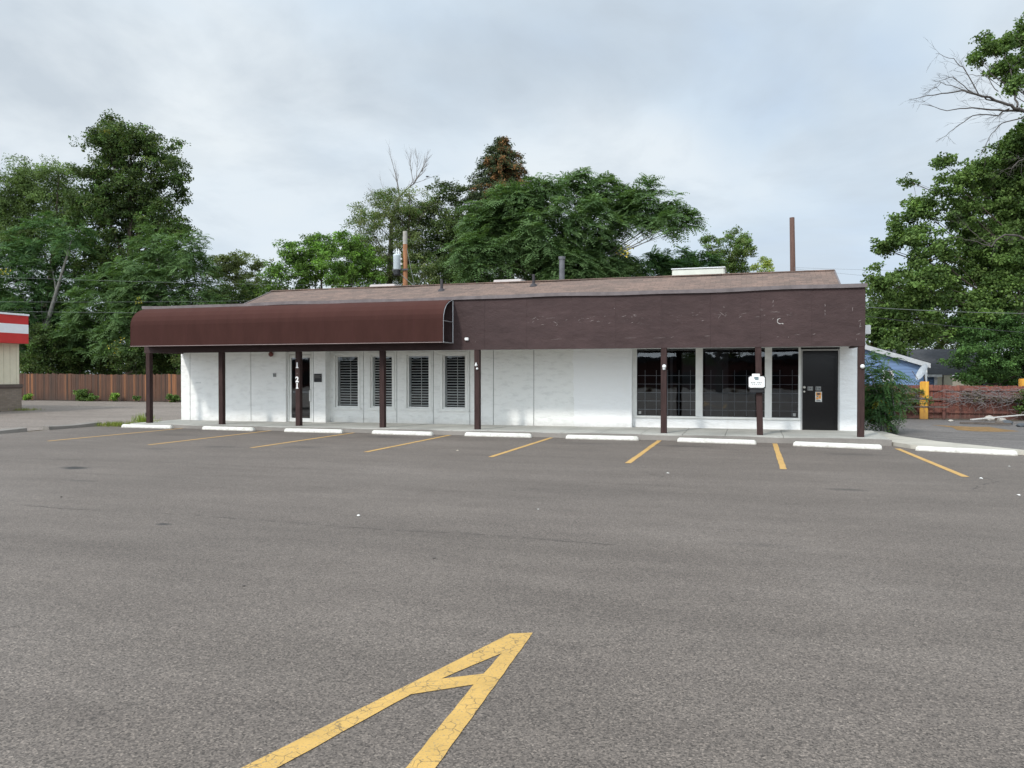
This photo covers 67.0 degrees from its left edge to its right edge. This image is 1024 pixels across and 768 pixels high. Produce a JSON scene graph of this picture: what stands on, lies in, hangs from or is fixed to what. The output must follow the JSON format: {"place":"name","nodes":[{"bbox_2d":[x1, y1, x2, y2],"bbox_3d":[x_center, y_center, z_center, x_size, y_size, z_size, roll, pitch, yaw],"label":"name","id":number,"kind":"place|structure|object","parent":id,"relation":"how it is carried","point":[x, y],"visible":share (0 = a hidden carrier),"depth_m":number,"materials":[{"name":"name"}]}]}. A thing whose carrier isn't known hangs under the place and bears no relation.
{"place":"outdoors","nodes":[
{"label":"outdoors","id":0,"kind":"place"},
{"bbox_2d":[0,312,29,410],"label":"restaurant building","id":1,"kind":"structure","parent":0,"point":[14,331],"depth_m":33.74,"materials":[{"name":"beige paint"}]},
{"bbox_2d":[16,311,113,312],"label":"overhead wire","id":2,"kind":"object","parent":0,"point":[92,312],"visible":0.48,"depth_m":43.89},
{"bbox_2d":[0,400,180,430],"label":"side lot","id":3,"kind":"structure","parent":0,"point":[62,412],"depth_m":31.67,"materials":[{"name":"grey concrete"}]},
{"bbox_2d":[22,393,32,399],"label":"weed","id":4,"kind":"object","parent":3,"relation":"on","point":[26,397],"visible":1,"depth_m":47.41,"materials":[{"name":"green plant"}]},
{"bbox_2d":[14,407,41,410],"bbox_3d":[-21.483,1.089,34.100,1.646,0.176,1.795,0,1,-29],"label":"grass tuft","id":5,"kind":"object","parent":3,"relation":"on","point":[25,409],"visible":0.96,"depth_m":34.05,"materials":[{"name":"green plant"}]},
{"bbox_2d":[72,388,90,400],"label":"weed","id":6,"kind":"object","parent":3,"relation":"on","point":[82,395],"visible":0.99,"depth_m":46.14,"materials":[{"name":"green plant"}]},
{"bbox_2d":[86,393,98,400],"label":"weed","id":7,"kind":"object","parent":3,"relation":"on","point":[92,397],"visible":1,"depth_m":45.90,"materials":[{"name":"green plant"}]},
{"bbox_2d":[109,393,119,400],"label":"weed","id":8,"kind":"object","parent":3,"relation":"on","point":[114,397],"visible":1,"depth_m":45.47,"materials":[{"name":"green plant"}]},
{"bbox_2d":[132,395,140,400],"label":"weed","id":9,"kind":"object","parent":3,"relation":"on","point":[135,398],"visible":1,"depth_m":45.03,"materials":[{"name":"green plant"}]},
{"bbox_2d":[165,393,180,401],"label":"weed","id":10,"kind":"object","parent":3,"relation":"on","point":[174,398],"visible":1,"depth_m":44.18,"materials":[{"name":"green plant"}]},
{"bbox_2d":[130,419,889,439],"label":"sidewalk","id":11,"kind":"structure","parent":0,"point":[778,433],"depth_m":20.64,"materials":[{"name":"concrete"}]},
{"bbox_2d":[0,426,1023,767],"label":"parking lot","id":12,"kind":"structure","parent":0,"point":[736,606],"depth_m":5.48,"materials":[{"name":"grey asphalt"}]},
{"bbox_2d":[51,428,181,440],"bbox_3d":[-10.441,1.339,20.732,0.114,0.001,4.600,0,1,17],"label":"stall line","id":13,"kind":"object","parent":12,"relation":"on","point":[115,434],"visible":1,"depth_m":20.55,"materials":[{"name":"yellow paint"}]},
{"bbox_2d":[121,424,173,428],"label":"wheel stop","id":14,"kind":"object","parent":12,"relation":"on","point":[146,426],"visible":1,"depth_m":23.00,"materials":[{"name":"white paint"}]},
{"bbox_2d":[149,431,263,444],"bbox_3d":[-7.550,1.351,19.759,0.116,0.001,4.650,0,1,17],"label":"stall line","id":15,"kind":"object","parent":12,"relation":"on","point":[203,438],"visible":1,"depth_m":19.27,"materials":[{"name":"yellow paint"}]},
{"bbox_2d":[202,426,255,430],"bbox_3d":[-8.119,1.273,22.148,1.800,0.100,0.160,0,1,20],"label":"wheel stop","id":16,"kind":"object","parent":12,"relation":"on","point":[228,428],"visible":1,"depth_m":22.06,"materials":[{"name":"white paint"}]},
{"bbox_2d":[250,433,349,447],"bbox_3d":[-5.003,1.360,19.023,0.113,0.001,4.550,0,1,17],"label":"stall line","id":17,"kind":"object","parent":12,"relation":"on","point":[299,440],"visible":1,"depth_m":18.68,"materials":[{"name":"yellow paint"}]},
{"bbox_2d":[284,428,343,432],"bbox_3d":[-5.456,1.284,21.282,1.800,0.100,0.160,0,1,17],"label":"wheel stop","id":18,"kind":"object","parent":12,"relation":"on","point":[314,430],"visible":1,"depth_m":21.21,"materials":[{"name":"white paint"}]},
{"bbox_2d":[28,505,614,544],"bbox_3d":[-2.537,1.493,8.404,7.409,0.001,0.137,0,1,17],"label":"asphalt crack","id":19,"kind":"object","parent":12,"relation":"on","point":[373,528],"visible":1,"depth_m":7.94,"materials":[{"name":"grey asphalt"}]},
{"bbox_2d":[19,458,653,485],"bbox_3d":[-3.662,1.435,13.066,12.717,0.001,0.370,0,1,17],"label":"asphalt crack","id":20,"kind":"object","parent":12,"relation":"on","point":[341,470],"visible":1,"depth_m":12.93,"materials":[{"name":"grey asphalt"}]},
{"bbox_2d":[242,632,532,767],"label":"hatch marking","id":21,"kind":"object","parent":12,"relation":"on","point":[431,753],"visible":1,"depth_m":3.73,"materials":[{"name":"yellow paint"}]},
{"bbox_2d":[372,430,433,435],"bbox_3d":[-2.905,1.294,20.492,1.800,0.100,0.160,0,1,20],"label":"wheel stop","id":22,"kind":"object","parent":12,"relation":"on","point":[419,433],"visible":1,"depth_m":20.41,"materials":[{"name":"white paint"}]},
{"bbox_2d":[365,435,449,451],"bbox_3d":[-2.325,1.371,18.141,0.116,0.001,4.650,0,1,17],"label":"stall line","id":23,"kind":"object","parent":12,"relation":"on","point":[406,443],"visible":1,"depth_m":17.87,"materials":[{"name":"yellow paint"}]},
{"bbox_2d":[464,432,531,437],"bbox_3d":[-0.357,1.302,19.829,1.800,0.100,0.160,0,1,17],"label":"wheel stop","id":24,"kind":"object","parent":12,"relation":"on","point":[517,435],"visible":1,"depth_m":19.76,"materials":[{"name":"white paint"}]},
{"bbox_2d":[144,424,891,445],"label":"sidewalk kerb","id":25,"kind":"structure","parent":12,"relation":"on","point":[882,442],"depth_m":18.92,"materials":[{"name":"concrete"}]},
{"bbox_2d":[489,438,550,456],"bbox_3d":[0.289,1.382,17.254,0.113,0.001,4.800,0,1,17],"label":"stall line","id":26,"kind":"object","parent":12,"relation":"on","point":[519,447],"visible":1,"depth_m":16.78,"materials":[{"name":"yellow paint"}]},
{"bbox_2d":[566,435,638,440],"bbox_3d":[2.204,1.313,18.974,1.800,0.100,0.160,0,1,17],"label":"wheel stop","id":27,"kind":"object","parent":12,"relation":"on","point":[606,437],"visible":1,"depth_m":18.91,"materials":[{"name":"white paint"}]},
{"bbox_2d":[625,440,661,462],"bbox_3d":[2.827,1.394,16.322,0.115,0.001,5.020,0,1,17],"label":"stall line","id":28,"kind":"object","parent":12,"relation":"on","point":[631,460],"visible":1,"depth_m":15.81,"materials":[{"name":"yellow paint"}]},
{"bbox_2d":[677,438,756,444],"bbox_3d":[4.749,1.325,17.997,1.800,0.100,0.160,0,1,23],"label":"wheel stop","id":29,"kind":"object","parent":12,"relation":"on","point":[720,441],"visible":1,"depth_m":17.92,"materials":[{"name":"white paint"}]},
{"bbox_2d":[772,443,786,468],"bbox_3d":[5.324,1.404,15.460,0.115,0.001,5.050,0,1,17],"label":"stall line","id":30,"kind":"object","parent":12,"relation":"on","point":[782,465],"visible":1,"depth_m":14.86,"materials":[{"name":"yellow paint"}]},
{"bbox_2d":[793,441,881,449],"bbox_3d":[7.088,1.339,16.897,1.800,0.100,0.160,0,1,28],"label":"wheel stop","id":31,"kind":"object","parent":12,"relation":"on","point":[839,445],"visible":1,"depth_m":16.82,"materials":[{"name":"white paint"}]},
{"bbox_2d":[895,448,968,476],"bbox_3d":[7.687,1.418,14.367,0.110,0.001,4.768,0,1,15],"label":"stall line","id":32,"kind":"object","parent":12,"relation":"on","point":[938,465],"visible":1,"depth_m":13.86,"materials":[{"name":"yellow paint"}]},
{"bbox_2d":[915,446,1017,455],"bbox_3d":[9.204,1.353,15.718,1.800,0.100,0.160,1,1,36],"label":"wheel stop","id":33,"kind":"object","parent":12,"relation":"on","point":[969,450],"visible":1,"depth_m":15.64,"materials":[{"name":"white paint"}]},
{"bbox_2d":[0,0,1023,375],"label":"sky","id":34,"kind":"structure","parent":0,"point":[767,113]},
{"bbox_2d":[27,378,1023,431],"bbox_3d":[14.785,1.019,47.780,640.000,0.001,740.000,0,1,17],"label":"ground","id":35,"kind":"structure","parent":0,"point":[955,383],"depth_m":28.29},
{"bbox_2d":[0,427,26,433],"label":"kerb","id":36,"kind":"structure","parent":35,"relation":"on","point":[13,430],"depth_m":21.21,"materials":[{"name":"concrete"}]},
{"bbox_2d":[0,153,88,372],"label":"locust tree","id":37,"kind":"object","parent":35,"relation":"on","point":[23,187],"visible":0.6,"depth_m":58.23,"materials":[{"name":"green plant"}]},
{"bbox_2d":[0,210,106,373],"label":"tree of heaven","id":38,"kind":"object","parent":35,"relation":"on","point":[38,288],"visible":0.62,"depth_m":51.53,"materials":[{"name":"green plant"}]},
{"bbox_2d":[42,422,101,429],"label":"kerb","id":39,"kind":"structure","parent":35,"relation":"on","point":[78,425],"depth_m":23.01,"materials":[{"name":"concrete"}]},
{"bbox_2d":[19,316,126,374],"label":"understory shrub","id":40,"kind":"object","parent":35,"relation":"on","point":[51,358],"visible":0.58,"depth_m":49.28,"materials":[{"name":"green plant"}]},
{"bbox_2d":[19,373,180,401],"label":"board fence","id":41,"kind":"object","parent":35,"relation":"on","point":[53,386],"visible":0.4,"depth_m":46.52,"materials":[{"name":"brown wood"}]},
{"bbox_2d":[95,420,139,426],"bbox_3d":[-12.245,1.204,23.842,1.788,0.206,1.156,0,1,17],"label":"grass tuft","id":42,"kind":"object","parent":35,"relation":"on","point":[112,423],"visible":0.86,"depth_m":23.78,"materials":[{"name":"green plant"}]},
{"bbox_2d":[49,108,197,374],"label":"elm tree","id":43,"kind":"object","parent":35,"relation":"on","point":[105,202],"visible":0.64,"depth_m":53.91,"materials":[{"name":"green plant"}]},
{"bbox_2d":[44,221,230,374],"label":"tree of heaven","id":44,"kind":"object","parent":35,"relation":"on","point":[127,294],"visible":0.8,"depth_m":48.15,"materials":[{"name":"green plant"}]},
{"bbox_2d":[102,336,180,374],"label":"understory shrub","id":45,"kind":"object","parent":35,"relation":"on","point":[164,362],"visible":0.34,"depth_m":46.80,"materials":[{"name":"green plant"}]},
{"bbox_2d":[0,275,291,374],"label":"background tree","id":46,"kind":"object","parent":35,"relation":"on","point":[249,289],"visible":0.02,"depth_m":61.04,"materials":[{"name":"green plant"}]},
{"bbox_2d":[131,412,161,422],"bbox_3d":[-11.622,1.071,24.396,0.968,0.452,0.941,1,1,39],"label":"grass tuft","id":47,"kind":"object","parent":35,"relation":"on","point":[142,418],"visible":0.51,"depth_m":24.37,"materials":[{"name":"green plant"}]},
{"bbox_2d":[202,249,273,302],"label":"tree","id":48,"kind":"object","parent":35,"relation":"on","point":[232,267],"visible":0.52,"depth_m":64.54,"materials":[{"name":"green plant"}]},
{"bbox_2d":[254,229,388,296],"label":"tree","id":49,"kind":"object","parent":35,"relation":"on","point":[353,251],"visible":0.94,"depth_m":56.10,"materials":[{"name":"green plant"}]},
{"bbox_2d":[335,186,446,287],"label":"locust tree","id":50,"kind":"object","parent":35,"relation":"on","point":[396,213],"visible":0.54,"depth_m":58.39,"materials":[{"name":"green plant"}]},
{"bbox_2d":[368,140,436,283],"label":"dead tree","id":51,"kind":"object","parent":35,"relation":"on","point":[413,180],"visible":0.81,"depth_m":59.95,"materials":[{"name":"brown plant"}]},
{"bbox_2d":[392,231,414,284],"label":"utility pole","id":52,"kind":"object","parent":35,"relation":"on","point":[397,264],"visible":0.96,"depth_m":45.87,"materials":[{"name":"brown wood"}]},
{"bbox_2d":[4,277,354,285],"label":"overhead wire","id":53,"kind":"object","parent":52,"relation":"attached to","point":[181,282],"visible":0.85,"depth_m":44.41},
{"bbox_2d":[400,176,491,284],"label":"elm tree","id":54,"kind":"object","parent":35,"relation":"on","point":[435,232],"visible":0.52,"depth_m":59.60,"materials":[{"name":"green plant"}]},
{"bbox_2d":[437,135,549,274],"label":"spruce tree","id":55,"kind":"object","parent":35,"relation":"on","point":[499,165],"visible":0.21,"depth_m":61.23,"materials":[{"name":"green plant"}]},
{"bbox_2d":[130,256,870,436],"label":"commercial building","id":56,"kind":"structure","parent":35,"relation":"on","point":[664,353],"depth_m":21.44,"materials":[{"name":"white paint"}]},
{"bbox_2d":[290,355,311,421],"bbox_3d":[-6.618,0.135,24.179,0.784,2.090,0.125,0,1,17],"label":"glass door","id":57,"kind":"structure","parent":56,"relation":"in","point":[306,359],"depth_m":24.18,"materials":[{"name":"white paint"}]},
{"bbox_2d":[332,353,360,409],"bbox_3d":[-5.069,-0.084,24.079,0.998,1.810,0.395,0,1,17],"label":"window","id":58,"kind":"structure","parent":56,"relation":"in","point":[350,362],"depth_m":24.11,"materials":[{"name":"glass"}]},
{"bbox_2d":[367,352,394,410],"bbox_3d":[-3.941,-0.079,23.730,0.953,1.810,0.395,0,1,17],"label":"window","id":59,"kind":"structure","parent":56,"relation":"in","point":[390,403],"depth_m":23.74,"materials":[{"name":"white paint"}]},
{"bbox_2d":[403,352,431,410],"bbox_3d":[-2.780,-0.075,23.371,0.941,1.810,0.395,0,1,17],"label":"window","id":60,"kind":"structure","parent":56,"relation":"in","point":[419,397],"depth_m":23.39,"materials":[{"name":"glass"}]},
{"bbox_2d":[439,352,468,411],"bbox_3d":[-1.669,-0.071,23.027,0.940,1.810,0.395,0,1,17],"label":"window","id":61,"kind":"structure","parent":56,"relation":"in","point":[455,367],"depth_m":23.06,"materials":[{"name":"glass"}]},
{"bbox_2d":[671,266,726,274],"bbox_3d":[6.739,-3.475,27.864,1.859,1.258,1.360,0,1,17],"label":"rooftop unit","id":62,"kind":"object","parent":56,"relation":"on","point":[699,270],"visible":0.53,"depth_m":27.23,"materials":[{"name":"paint"}]},
{"bbox_2d":[748,374,765,392],"bbox_3d":[5.836,-0.017,18.450,0.404,0.454,0.136,0,1,17],"label":"literature box","id":63,"kind":"object","parent":56,"relation":"attached to","point":[756,383],"visible":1,"depth_m":18.40,"materials":[{"name":"white plastic"}]},
{"bbox_2d":[802,351,837,429],"bbox_3d":[8.000,0.178,20.094,0.854,2.076,0.146,0,1,17],"label":"security door","id":64,"kind":"structure","parent":56,"relation":"in","point":[819,368],"depth_m":20.12,"materials":[{"name":"black metal"}]},
{"bbox_2d":[21,345,991,387],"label":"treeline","id":65,"kind":"object","parent":35,"relation":"on","point":[885,349],"depth_m":88.29,"materials":[{"name":"green plant"}]},
{"bbox_2d":[434,166,710,283],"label":"tree of heaven","id":66,"kind":"object","parent":35,"relation":"on","point":[629,208],"visible":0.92,"depth_m":40.04,"materials":[{"name":"green plant"}]},
{"bbox_2d":[623,245,729,276],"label":"tree of heaven","id":67,"kind":"object","parent":35,"relation":"on","point":[659,264],"visible":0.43,"depth_m":43.98,"materials":[{"name":"green plant"}]},
{"bbox_2d":[698,224,758,272],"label":"tree","id":68,"kind":"object","parent":35,"relation":"on","point":[740,242],"visible":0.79,"depth_m":65.73,"materials":[{"name":"green plant"}]},
{"bbox_2d":[750,256,774,271],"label":"tree","id":69,"kind":"object","parent":35,"relation":"on","point":[767,265],"visible":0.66,"depth_m":61.05,"materials":[{"name":"green plant"}]},
{"bbox_2d":[790,217,795,270],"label":"utility pole","id":70,"kind":"object","parent":35,"relation":"on","point":[792,243],"visible":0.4,"depth_m":47.88,"materials":[{"name":"brown wood"}]},
{"bbox_2d":[865,386,933,418],"bbox_3d":[13.442,0.659,28.066,4.247,1.716,2.602,0,1,9],"label":"weed patch","id":71,"kind":"object","parent":35,"relation":"on","point":[931,402],"visible":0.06,"depth_m":27.71,"materials":[{"name":"green plant"}]},
{"bbox_2d":[865,343,979,404],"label":"blue house","id":72,"kind":"structure","parent":35,"relation":"on","point":[917,359],"depth_m":38.49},
{"bbox_2d":[912,364,927,380],"bbox_3d":[19.654,-0.299,37.305,0.671,1.362,0.857,0,1,28],"label":"satellite dish","id":73,"kind":"object","parent":72,"relation":"attached to","point":[922,370],"visible":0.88,"depth_m":37.19,"materials":[{"name":"white metal"}]},
{"bbox_2d":[907,381,947,418],"bbox_3d":[14.764,0.584,27.597,1.400,1.348,0.080,0,1,17],"label":"yellow board post","id":74,"kind":"object","parent":35,"relation":"on","point":[924,385],"visible":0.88,"depth_m":27.59,"materials":[{"name":"yellow wood"}]},
{"bbox_2d":[860,112,1023,355],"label":"cottonwood tree","id":75,"kind":"object","parent":35,"relation":"on","point":[999,269],"visible":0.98,"depth_m":38.75,"materials":[{"name":"green plant"}]},
{"bbox_2d":[865,203,1023,349],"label":"background tree","id":76,"kind":"object","parent":35,"relation":"on","point":[938,344],"visible":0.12,"depth_m":57.30,"materials":[{"name":"green plant"}]},
{"bbox_2d":[937,375,952,397],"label":"garden shed","id":77,"kind":"structure","parent":35,"relation":"on","point":[944,380],"depth_m":46.01,"materials":[{"name":"beige paint"}]},
{"bbox_2d":[866,384,1023,419],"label":"board fence","id":78,"kind":"object","parent":35,"relation":"on","point":[954,412],"visible":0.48,"depth_m":27.50,"materials":[{"name":"red wood"}]},
{"bbox_2d":[880,385,930,411],"bbox_3d":[13.810,0.539,27.822,2.573,1.181,0.768,0,1,17],"label":"fence creeper","id":79,"kind":"object","parent":78,"relation":"attached to","point":[916,395],"visible":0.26,"depth_m":27.63,"materials":[{"name":"green plant"}]},
{"bbox_2d":[938,385,1023,411],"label":"fence creeper","id":80,"kind":"object","parent":78,"relation":"attached to","point":[976,397],"visible":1,"depth_m":27.00,"materials":[{"name":"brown plant"}]},
{"bbox_2d":[1008,387,1023,420],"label":"fence creeper","id":81,"kind":"object","parent":78,"relation":"attached to","point":[1020,408],"visible":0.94,"depth_m":26.73,"materials":[{"name":"green plant"}]},
{"bbox_2d":[910,38,1023,252],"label":"dead tree","id":82,"kind":"object","parent":35,"relation":"on","point":[1016,108],"visible":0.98,"depth_m":36.90,"materials":[{"name":"wood"}]},
{"bbox_2d":[935,302,1023,394],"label":"elm bush","id":83,"kind":"object","parent":35,"relation":"on","point":[996,373],"visible":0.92,"depth_m":37.26,"materials":[{"name":"green plant"}]},
{"bbox_2d":[964,12,1023,138],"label":"cottonwood tree","id":84,"kind":"object","parent":35,"relation":"on","point":[1003,44],"visible":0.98,"depth_m":37.79,"materials":[{"name":"green plant"}]},
{"bbox_2d":[983,355,1023,404],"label":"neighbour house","id":85,"kind":"structure","parent":35,"relation":"on","point":[1009,377],"depth_m":39.37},
{"bbox_2d":[864,419,1023,448],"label":"side parking lot","id":86,"kind":"structure","parent":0,"point":[918,427],"depth_m":20.95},
{"bbox_2d":[864,350,925,433],"bbox_3d":[10.193,0.311,21.417,2.111,2.502,2.514,0,1,17],"label":"tree of heaven sapling","id":87,"kind":"object","parent":86,"relation":"on","point":[877,399],"visible":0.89,"depth_m":20.83,"materials":[{"name":"green plant"}]},
{"bbox_2d":[914,436,1023,441],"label":"faded line","id":88,"kind":"object","parent":86,"relation":"on","point":[961,438],"visible":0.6,"depth_m":19.27,"materials":[{"name":"white paint"}]},
{"bbox_2d":[936,425,1013,431],"bbox_3d":[13.729,1.289,22.918,1.564,0.047,2.875,0,1,12],"label":"sand spill","id":89,"kind":"object","parent":86,"relation":"on","point":[983,429],"visible":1,"depth_m":22.32,"materials":[{"name":"sand"}]},
{"bbox_2d":[959,422,1011,424],"bbox_3d":[15.074,1.252,24.652,1.414,0.076,0.140,1,1,42],"label":"scrap plank","id":90,"kind":"object","parent":86,"relation":"on","point":[984,423],"visible":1,"depth_m":24.66,"materials":[{"name":"grey wood"}]},
{"bbox_2d":[984,415,994,420],"bbox_3d":[16.541,1.201,26.778,0.344,0.245,0.297,0,1,17],"label":"rubble chunk","id":91,"kind":"object","parent":86,"relation":"on","point":[991,419],"visible":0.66,"depth_m":26.69,"materials":[{"name":"white concrete"}]},
{"bbox_2d":[970,414,1023,420],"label":"scrap plank","id":92,"kind":"object","parent":86,"relation":"on","point":[999,418],"visible":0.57,"depth_m":26.05,"materials":[{"name":"white wood"}]},
{"bbox_2d":[866,316,1023,332],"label":"overhead wire","id":93,"kind":"object","parent":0,"point":[944,325],"visible":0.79,"depth_m":33.99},
{"bbox_2d":[869,307,1023,313],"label":"overhead wire","id":94,"kind":"object","parent":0,"point":[945,311],"visible":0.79,"depth_m":33.99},
{"bbox_2d":[874,431,1023,454],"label":"concrete apron","id":95,"kind":"object","parent":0,"point":[905,442],"visible":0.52,"depth_m":16.97,"materials":[{"name":"grey concrete"}]},
{"bbox_2d":[1018,379,1023,385],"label":"yellow gate","id":96,"kind":"structure","parent":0,"point":[1020,382],"depth_m":27.32,"materials":[{"name":"yellow metal"}]}
]}

